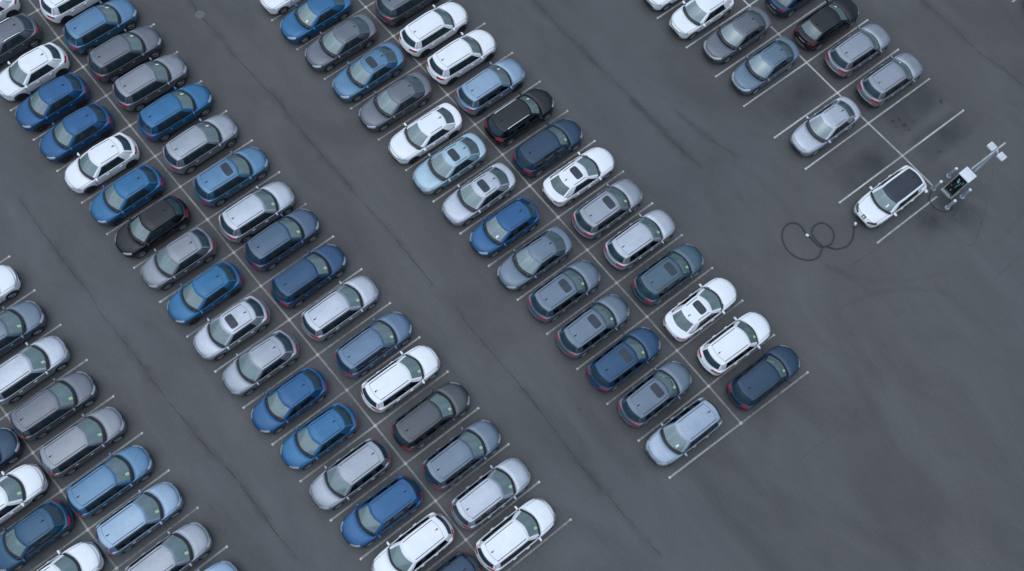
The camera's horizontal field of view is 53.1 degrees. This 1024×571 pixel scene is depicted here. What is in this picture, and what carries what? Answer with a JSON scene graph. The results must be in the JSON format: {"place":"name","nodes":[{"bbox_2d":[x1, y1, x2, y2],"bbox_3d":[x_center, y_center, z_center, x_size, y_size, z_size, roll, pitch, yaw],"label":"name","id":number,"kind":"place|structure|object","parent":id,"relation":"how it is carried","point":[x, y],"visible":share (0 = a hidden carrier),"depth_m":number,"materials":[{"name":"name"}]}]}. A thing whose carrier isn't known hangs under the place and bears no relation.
{"place":"outdoors","nodes":[
{"label":"outdoors","id":0,"kind":"place"},
{"bbox_2d":[0,0,1023,570],"bbox_3d":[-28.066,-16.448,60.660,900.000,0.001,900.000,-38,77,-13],"label":"ground","id":1,"kind":"structure","parent":0,"point":[886,434],"depth_m":56.30,"materials":[{"name":"grey asphalt"}]},
{"bbox_2d":[0,0,19,21],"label":"hatchback car","id":2,"kind":"object","parent":1,"relation":"on","point":[9,8],"visible":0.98,"depth_m":59.63,"materials":[{"name":"white metal"}]},
{"bbox_2d":[0,264,20,303],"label":"estate car","id":3,"kind":"object","parent":1,"relation":"on","point":[10,282],"visible":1,"depth_m":54.52,"materials":[{"name":"white metal"}]},
{"bbox_2d":[0,427,22,468],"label":"estate car","id":4,"kind":"object","parent":1,"relation":"on","point":[11,445],"visible":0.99,"depth_m":51.82,"materials":[{"name":"blue metal"}]},
{"bbox_2d":[0,13,41,63],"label":"hatchback car","id":5,"kind":"object","parent":1,"relation":"on","point":[20,32],"visible":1,"depth_m":58.73,"materials":[{"name":"grey metal"}]},
{"bbox_2d":[0,300,46,356],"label":"estate car","id":6,"kind":"object","parent":1,"relation":"on","point":[21,322],"visible":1,"depth_m":53.74,"materials":[{"name":"grey metal"}]},
{"bbox_2d":[0,464,48,523],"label":"estate car","id":7,"kind":"object","parent":1,"relation":"on","point":[22,486],"visible":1,"depth_m":51.11,"materials":[{"name":"white metal"}]},
{"bbox_2d":[0,42,69,101],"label":"hatchback car","id":8,"kind":"object","parent":1,"relation":"on","point":[31,71],"visible":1,"depth_m":58.09,"materials":[{"name":"white metal"}]},
{"bbox_2d":[0,336,70,404],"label":"estate car","id":9,"kind":"object","parent":1,"relation":"on","point":[27,369],"visible":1,"depth_m":52.86,"materials":[{"name":"silver metal"}]},
{"bbox_2d":[0,499,73,570],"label":"hatchback car","id":10,"kind":"object","parent":1,"relation":"on","point":[32,534],"visible":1,"depth_m":50.13,"materials":[{"name":"blue metal"}]},
{"bbox_2d":[15,72,89,131],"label":"hatchback car","id":11,"kind":"object","parent":1,"relation":"on","point":[39,109],"visible":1,"depth_m":57.54,"materials":[{"name":"blue metal"}]},
{"bbox_2d":[10,371,97,440],"bbox_3d":[-23.574,6.109,52.604,4.520,1.534,2.200,-36,77,-13],"label":"estate car","id":12,"kind":"object","parent":1,"relation":"on","point":[42,413],"visible":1,"depth_m":52.14,"materials":[{"name":"grey metal"}]},
{"bbox_2d":[36,541,104,570],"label":"estate car","id":13,"kind":"object","parent":1,"relation":"on","point":[84,556],"visible":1,"depth_m":50.13,"materials":[{"name":"white metal"}]},
{"bbox_2d":[39,0,107,23],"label":"sport utility car","id":14,"kind":"object","parent":1,"relation":"on","point":[59,11],"visible":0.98,"depth_m":59.53,"materials":[{"name":"white metal"}]},
{"bbox_2d":[39,102,114,162],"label":"hatchback car","id":15,"kind":"object","parent":1,"relation":"on","point":[65,139],"visible":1,"depth_m":57.01,"materials":[{"name":"blue metal"}]},
{"bbox_2d":[39,406,126,477],"bbox_3d":[-21.875,7.884,52.089,4.520,1.534,2.200,-36,77,-13],"label":"estate car","id":16,"kind":"object","parent":1,"relation":"on","point":[69,450],"visible":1,"depth_m":51.62,"materials":[{"name":"silver metal"}]},
{"bbox_2d":[63,0,138,54],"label":"sport utility car","id":17,"kind":"object","parent":1,"relation":"on","point":[94,27],"visible":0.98,"depth_m":59.07,"materials":[{"name":"blue metal"}]},
{"bbox_2d":[64,132,139,193],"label":"hatchback car","id":18,"kind":"object","parent":1,"relation":"on","point":[86,172],"visible":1,"depth_m":56.48,"materials":[{"name":"white metal"}]},
{"bbox_2d":[66,445,153,517],"bbox_3d":[-20.270,9.777,51.532,4.520,1.534,2.200,-36,77,-13],"label":"estate car","id":19,"kind":"object","parent":1,"relation":"on","point":[99,488],"visible":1,"depth_m":51.06,"materials":[{"name":"blue metal"}]},
{"bbox_2d":[87,26,162,82],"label":"sport utility car","id":20,"kind":"object","parent":1,"relation":"on","point":[111,59],"visible":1,"depth_m":58.56,"materials":[{"name":"grey metal"}]},
{"bbox_2d":[90,164,164,225],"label":"hatchback car","id":21,"kind":"object","parent":1,"relation":"on","point":[116,202],"visible":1,"depth_m":55.95,"materials":[{"name":"blue metal"}]},
{"bbox_2d":[95,482,183,555],"bbox_3d":[-18.597,11.547,51.019,4.520,1.534,2.200,-36,77,-13],"label":"estate car","id":22,"kind":"object","parent":1,"relation":"on","point":[128,526],"visible":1,"depth_m":50.53,"materials":[{"name":"blue metal"}]},
{"bbox_2d":[112,54,188,111],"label":"sport utility car","id":23,"kind":"object","parent":1,"relation":"on","point":[137,89],"visible":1,"depth_m":58.05,"materials":[{"name":"silver metal"}]},
{"bbox_2d":[115,195,190,257],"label":"hatchback car","id":24,"kind":"object","parent":1,"relation":"on","point":[140,234],"visible":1,"depth_m":55.42,"materials":[{"name":"black metal"}]},
{"bbox_2d":[124,522,212,570],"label":"estate car","id":25,"kind":"object","parent":1,"relation":"on","point":[185,547],"visible":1,"depth_m":50.33,"materials":[{"name":"silver metal"}]},
{"bbox_2d":[137,83,212,141],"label":"sport utility car","id":26,"kind":"object","parent":1,"relation":"on","point":[162,119],"visible":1,"depth_m":57.52,"materials":[{"name":"blue metal"}]},
{"bbox_2d":[140,227,216,290],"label":"hatchback car","id":27,"kind":"object","parent":1,"relation":"on","point":[166,267],"visible":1,"depth_m":54.91,"materials":[{"name":"silver metal"}]},
{"bbox_2d":[195,11,204,18],"bbox_3d":[-18.572,-16.112,60.936,0.580,0.014,0.580,-38,77,-13],"label":"manhole cover","id":28,"kind":"object","parent":1,"relation":"in","point":[199,14],"visible":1,"depth_m":60.93,"materials":[{"name":"metal"}]},
{"bbox_2d":[162,114,238,173],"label":"sport utility car","id":29,"kind":"object","parent":1,"relation":"on","point":[189,150],"visible":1,"depth_m":56.95,"materials":[{"name":"silver metal"}]},
{"bbox_2d":[167,260,242,324],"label":"hatchback car","id":30,"kind":"object","parent":1,"relation":"on","point":[193,301],"visible":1,"depth_m":54.36,"materials":[{"name":"blue metal"}]},
{"bbox_2d":[197,560,239,570],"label":"estate car","id":31,"kind":"object","parent":1,"relation":"on","point":[224,565],"visible":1,"depth_m":50.35,"materials":[{"name":"blue metal"}]},
{"bbox_2d":[192,147,269,206],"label":"sport utility car","id":32,"kind":"object","parent":1,"relation":"on","point":[219,183],"visible":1,"depth_m":56.41,"materials":[{"name":"blue metal"}]},
{"bbox_2d":[193,295,270,360],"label":"hatchback car","id":33,"kind":"object","parent":1,"relation":"on","point":[219,337],"visible":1,"depth_m":53.81,"materials":[{"name":"silver metal"}]},
{"bbox_2d":[218,181,295,242],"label":"sport utility car","id":34,"kind":"object","parent":1,"relation":"on","point":[245,219],"visible":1,"depth_m":55.79,"materials":[{"name":"silver metal"}]},
{"bbox_2d":[222,330,299,395],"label":"hatchback car","id":35,"kind":"object","parent":1,"relation":"on","point":[248,372],"visible":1,"depth_m":53.28,"materials":[{"name":"silver metal"}]},
{"bbox_2d":[259,0,301,14],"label":"saloon car","id":36,"kind":"object","parent":1,"relation":"on","point":[280,7],"visible":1,"depth_m":60.49,"materials":[{"name":"white metal"}]},
{"bbox_2d":[243,209,319,271],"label":"sport utility car","id":37,"kind":"object","parent":1,"relation":"on","point":[270,247],"visible":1,"depth_m":55.34,"materials":[{"name":"blue metal"}]},
{"bbox_2d":[251,366,328,433],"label":"hatchback car","id":38,"kind":"object","parent":1,"relation":"on","point":[282,405],"visible":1,"depth_m":52.72,"materials":[{"name":"blue metal"}]},
{"bbox_2d":[270,244,346,308],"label":"sport utility car","id":39,"kind":"object","parent":1,"relation":"on","point":[296,284],"visible":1,"depth_m":54.73,"materials":[{"name":"blue metal"}]},
{"bbox_2d":[280,0,352,43],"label":"saloon car","id":40,"kind":"object","parent":1,"relation":"on","point":[303,22],"visible":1,"depth_m":60.01,"materials":[{"name":"blue metal"}]},
{"bbox_2d":[280,402,358,469],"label":"hatchback car","id":41,"kind":"object","parent":1,"relation":"on","point":[308,444],"visible":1,"depth_m":52.20,"materials":[{"name":"blue metal"}]},
{"bbox_2d":[301,276,378,340],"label":"estate car","id":42,"kind":"object","parent":1,"relation":"on","point":[328,316],"visible":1,"depth_m":54.30,"materials":[{"name":"silver metal"}]},
{"bbox_2d":[304,13,377,71],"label":"saloon car","id":43,"kind":"object","parent":1,"relation":"on","point":[329,50],"visible":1,"depth_m":59.54,"materials":[{"name":"grey metal"}]},
{"bbox_2d":[309,438,390,509],"bbox_3d":[-8.245,9.586,52.094,4.520,1.534,2.200,-36,77,-13],"label":"estate car","id":44,"kind":"object","parent":1,"relation":"on","point":[338,483],"visible":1,"depth_m":51.65,"materials":[{"name":"silver metal"}]},
{"bbox_2d":[332,42,404,101],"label":"saloon car","id":45,"kind":"object","parent":1,"relation":"on","point":[355,81],"visible":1,"depth_m":58.99,"materials":[{"name":"blue metal"}]},
{"bbox_2d":[334,311,412,377],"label":"estate car","id":46,"kind":"object","parent":1,"relation":"on","point":[364,350],"visible":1,"depth_m":53.74,"materials":[{"name":"blue metal"}]},
{"bbox_2d":[340,475,422,547],"bbox_3d":[-6.572,11.378,51.573,4.520,1.534,2.200,-35,77,-13],"label":"estate car","id":47,"kind":"object","parent":1,"relation":"on","point":[376,515],"visible":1,"depth_m":51.13,"materials":[{"name":"blue metal"}]},
{"bbox_2d":[358,71,431,131],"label":"saloon car","id":48,"kind":"object","parent":1,"relation":"on","point":[383,110],"visible":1,"depth_m":58.46,"materials":[{"name":"grey metal"}]},
{"bbox_2d":[361,345,439,412],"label":"estate car","id":49,"kind":"object","parent":1,"relation":"on","point":[392,384],"visible":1,"depth_m":53.22,"materials":[{"name":"white metal"}]},
{"bbox_2d":[375,0,439,26],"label":"sport utility car","id":50,"kind":"object","parent":1,"relation":"on","point":[397,13],"visible":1,"depth_m":60.32,"materials":[{"name":"grey metal"}]},
{"bbox_2d":[372,512,453,570],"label":"estate car","id":51,"kind":"object","parent":1,"relation":"on","point":[422,542],"visible":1,"depth_m":50.64,"materials":[{"name":"white metal"}]},
{"bbox_2d":[388,103,461,163],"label":"saloon car","id":52,"kind":"object","parent":1,"relation":"on","point":[413,142],"visible":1,"depth_m":57.90,"materials":[{"name":"white metal"}]},
{"bbox_2d":[391,382,469,450],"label":"estate car","id":53,"kind":"object","parent":1,"relation":"on","point":[418,425],"visible":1,"depth_m":52.65,"materials":[{"name":"grey metal"}]},
{"bbox_2d":[399,2,467,57],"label":"sport utility car","id":54,"kind":"object","parent":1,"relation":"on","point":[423,35],"visible":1,"depth_m":59.82,"materials":[{"name":"white metal"}]},
{"bbox_2d":[412,133,486,194],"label":"saloon car","id":55,"kind":"object","parent":1,"relation":"on","point":[437,172],"visible":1,"depth_m":57.37,"materials":[{"name":"blue metal"}]},
{"bbox_2d":[434,551,481,570],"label":"estate car","id":56,"kind":"object","parent":1,"relation":"on","point":[461,561],"visible":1,"depth_m":50.36,"materials":[{"name":"blue metal"}]},
{"bbox_2d":[427,29,495,84],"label":"sport utility car","id":57,"kind":"object","parent":1,"relation":"on","point":[451,62],"visible":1,"depth_m":59.31,"materials":[{"name":"white metal"}]},
{"bbox_2d":[422,420,500,489],"bbox_3d":[-2.577,8.639,52.641,4.520,1.534,2.200,-37,77,-13],"label":"estate car","id":58,"kind":"object","parent":1,"relation":"on","point":[450,462],"visible":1,"depth_m":52.09,"materials":[{"name":"grey metal"}]},
{"bbox_2d":[0,0,932,570],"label":"bay centre lines","id":59,"kind":"object","parent":1,"relation":"on","point":[310,344],"visible":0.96,"depth_m":56.64,"materials":[{"name":"white paint"}]},
{"bbox_2d":[442,163,515,225],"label":"saloon car","id":60,"kind":"object","parent":1,"relation":"on","point":[468,202],"visible":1,"depth_m":56.85,"materials":[{"name":"silver metal"}]},
{"bbox_2d":[5,4,964,569],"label":"paint blobs","id":61,"kind":"object","parent":1,"relation":"on","point":[389,302],"visible":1,"depth_m":56.36,"materials":[{"name":"white paint"}]},
{"bbox_2d":[455,59,524,115],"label":"sport utility car","id":62,"kind":"object","parent":1,"relation":"on","point":[479,93],"visible":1,"depth_m":58.75,"materials":[{"name":"blue metal"}]},
{"bbox_2d":[450,458,530,529],"bbox_3d":[-1.061,10.522,52.084,4.520,1.534,2.200,-36,77,-13],"label":"estate car","id":63,"kind":"object","parent":1,"relation":"on","point":[484,497],"visible":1,"depth_m":51.53,"materials":[{"name":"silver metal"}]},
{"bbox_2d":[469,196,539,257],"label":"hatchback car","id":64,"kind":"object","parent":1,"relation":"on","point":[494,234],"visible":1,"depth_m":56.22,"materials":[{"name":"blue metal"}]},
{"bbox_2d":[0,0,1014,570],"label":"bay divider lines","id":65,"kind":"object","parent":1,"relation":"on","point":[490,264],"visible":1,"depth_m":56.02,"materials":[{"name":"white paint"}]},
{"bbox_2d":[475,498,555,570],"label":"estate car","id":66,"kind":"object","parent":1,"relation":"on","point":[514,535],"visible":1,"depth_m":50.94,"materials":[{"name":"white metal"}]},
{"bbox_2d":[484,88,553,145],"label":"sport utility car","id":67,"kind":"object","parent":1,"relation":"on","point":[508,123],"visible":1,"depth_m":58.22,"materials":[{"name":"black metal"}]},
{"bbox_2d":[497,226,571,290],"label":"saloon car","id":68,"kind":"object","parent":1,"relation":"on","point":[521,268],"visible":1,"depth_m":55.78,"materials":[{"name":"grey metal"}]},
{"bbox_2d":[512,119,582,176],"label":"sport utility car","id":69,"kind":"object","parent":1,"relation":"on","point":[536,155],"visible":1,"depth_m":57.66,"materials":[{"name":"blue metal"}]},
{"bbox_2d":[527,260,600,322],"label":"sport utility car","id":70,"kind":"object","parent":1,"relation":"on","point":[552,299],"visible":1,"depth_m":55.01,"materials":[{"name":"grey metal"}]},
{"bbox_2d":[542,147,614,206],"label":"saloon car","id":71,"kind":"object","parent":1,"relation":"on","point":[569,182],"visible":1,"depth_m":57.35,"materials":[{"name":"white metal"}]},
{"bbox_2d":[555,294,629,358],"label":"sport utility car","id":72,"kind":"object","parent":1,"relation":"on","point":[583,333],"visible":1,"depth_m":54.44,"materials":[{"name":"grey metal"}]},
{"bbox_2d":[571,179,642,239],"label":"sport utility car","id":73,"kind":"object","parent":1,"relation":"on","point":[597,215],"visible":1,"depth_m":56.61,"materials":[{"name":"silver metal"}]},
{"bbox_2d":[586,327,660,392],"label":"sport utility car","id":74,"kind":"object","parent":1,"relation":"on","point":[616,364],"visible":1,"depth_m":53.93,"materials":[{"name":"blue metal"}]},
{"bbox_2d":[603,209,674,270],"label":"sport utility car","id":75,"kind":"object","parent":1,"relation":"on","point":[629,246],"visible":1,"depth_m":56.11,"materials":[{"name":"silver metal"}]},
{"bbox_2d":[617,361,691,427],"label":"sport utility car","id":76,"kind":"object","parent":1,"relation":"on","point":[656,392],"visible":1,"depth_m":53.40,"materials":[{"name":"grey metal"}]},
{"bbox_2d":[644,0,676,10],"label":"hatchback car","id":77,"kind":"object","parent":1,"relation":"on","point":[663,5],"visible":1,"depth_m":61.64,"materials":[{"name":"white metal"}]},
{"bbox_2d":[631,244,703,305],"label":"sport utility car","id":78,"kind":"object","parent":1,"relation":"on","point":[660,279],"visible":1,"depth_m":55.53,"materials":[{"name":"grey metal"}]},
{"bbox_2d":[645,397,722,465],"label":"estate car","id":79,"kind":"object","parent":1,"relation":"on","point":[685,430],"visible":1,"depth_m":53.00,"materials":[{"name":"silver metal"}]},
{"bbox_2d":[663,277,736,341],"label":"saloon car","id":80,"kind":"object","parent":1,"relation":"on","point":[693,314],"visible":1,"depth_m":55.14,"materials":[{"name":"white metal"}]},
{"bbox_2d":[669,0,733,39],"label":"hatchback car","id":81,"kind":"object","parent":1,"relation":"on","point":[690,19],"visible":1,"depth_m":61.05,"materials":[{"name":"white metal"}]},
{"bbox_2d":[697,312,770,375],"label":"sport utility car","id":82,"kind":"object","parent":1,"relation":"on","point":[726,348],"visible":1,"depth_m":54.45,"materials":[{"name":"white metal"}]},
{"bbox_2d":[702,6,770,63],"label":"saloon car","id":83,"kind":"object","parent":1,"relation":"on","point":[725,43],"visible":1,"depth_m":60.74,"materials":[{"name":"grey metal"}]},
{"bbox_2d":[726,345,799,410],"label":"sport utility car","id":84,"kind":"object","parent":1,"relation":"on","point":[761,378],"visible":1,"depth_m":53.92,"materials":[{"name":"blue metal"}]},
{"bbox_2d":[730,36,799,94],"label":"saloon car","id":85,"kind":"object","parent":1,"relation":"on","point":[758,70],"visible":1,"depth_m":60.15,"materials":[{"name":"blue metal"}]},
{"bbox_2d":[765,0,810,16],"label":"fastback car","id":86,"kind":"object","parent":1,"relation":"on","point":[783,8],"visible":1,"depth_m":61.65,"materials":[{"name":"blue metal"}]},
{"bbox_2d":[781,222,856,260],"bbox_3d":[17.445,-2.550,57.784,4.375,0.374,2.315,0,72,-2],"label":"charging cable","id":87,"kind":"object","parent":1,"relation":"on","point":[855,225],"visible":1,"depth_m":57.91,"materials":[{"name":"black rubber"}]},
{"bbox_2d":[790,96,860,155],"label":"saloon car","id":88,"kind":"object","parent":1,"relation":"on","point":[814,134],"visible":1,"depth_m":59.05,"materials":[{"name":"silver metal"}]},
{"bbox_2d":[793,0,858,50],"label":"fastback car","id":89,"kind":"object","parent":1,"relation":"on","point":[817,29],"visible":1,"depth_m":61.07,"materials":[{"name":"black metal"}]},
{"bbox_2d":[824,23,889,77],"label":"sport utility car","id":90,"kind":"object","parent":1,"relation":"on","point":[849,55],"visible":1,"depth_m":60.45,"materials":[{"name":"silver metal"}]},
{"bbox_2d":[856,53,922,107],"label":"sport utility car","id":91,"kind":"object","parent":1,"relation":"on","point":[882,84],"visible":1,"depth_m":59.91,"materials":[{"name":"silver metal"}]},
{"bbox_2d":[854,165,927,227],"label":"electric car","id":92,"kind":"object","parent":1,"relation":"on","point":[882,202],"visible":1,"depth_m":57.67,"materials":[{"name":"white metal"}]},
{"bbox_2d":[946,167,957,177],"bbox_3d":[25.413,-6.539,59.054,0.280,1.065,0.280,-38,77,-13],"label":"bollard","id":93,"kind":"object","parent":1,"relation":"on","point":[955,169],"visible":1,"depth_m":59.03,"materials":[{"name":"grey metal"}]},
{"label":"damp patches","id":94,"kind":"structure","parent":1,"relation":"on","visible":0},
{"bbox_2d":[931,180,942,190],"bbox_3d":[24.420,-5.769,58.759,0.280,1.065,0.280,-38,77,-13],"label":"bollard","id":95,"kind":"object","parent":94,"relation":"on","point":[937,184],"visible":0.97,"depth_m":58.73,"materials":[{"name":"grey metal"}]},
{"bbox_2d":[929,187,952,211],"bbox_3d":[24.621,-4.841,58.603,1.626,0.780,0.918,19,72,4],"label":"charging cable","id":96,"kind":"object","parent":94,"relation":"on","point":[936,208],"visible":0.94,"depth_m":58.82,"materials":[{"name":"black rubber"}]},
{"bbox_2d":[945,199,956,209],"bbox_3d":[25.061,-4.650,58.417,0.280,1.065,0.280,-38,77,-13],"label":"bollard","id":97,"kind":"object","parent":94,"relation":"on","point":[948,206],"visible":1,"depth_m":58.46,"materials":[{"name":"grey metal"}]},
{"bbox_2d":[940,167,976,199],"bbox_3d":[25.357,-5.814,58.141,0.760,2.340,0.800,-36,77,-13],"label":"charging station","id":98,"kind":"object","parent":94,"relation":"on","point":[959,181],"visible":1,"depth_m":57.70,"materials":[{"name":"metal"}]},
{"bbox_2d":[960,188,971,198],"bbox_3d":[26.027,-5.294,58.669,0.280,1.065,0.280,-38,77,-13],"label":"bollard","id":99,"kind":"object","parent":94,"relation":"on","point":[963,195],"visible":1,"depth_m":58.69,"materials":[{"name":"grey metal"}]},
{"bbox_2d":[972,142,1006,172],"bbox_3d":[25.868,-6.447,57.048,0.400,4.850,1.160,-35,77,-13],"label":"street lamp","id":100,"kind":"object","parent":94,"relation":"on","point":[1000,156],"visible":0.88,"depth_m":54.85,"materials":[{"name":"grey metal"}]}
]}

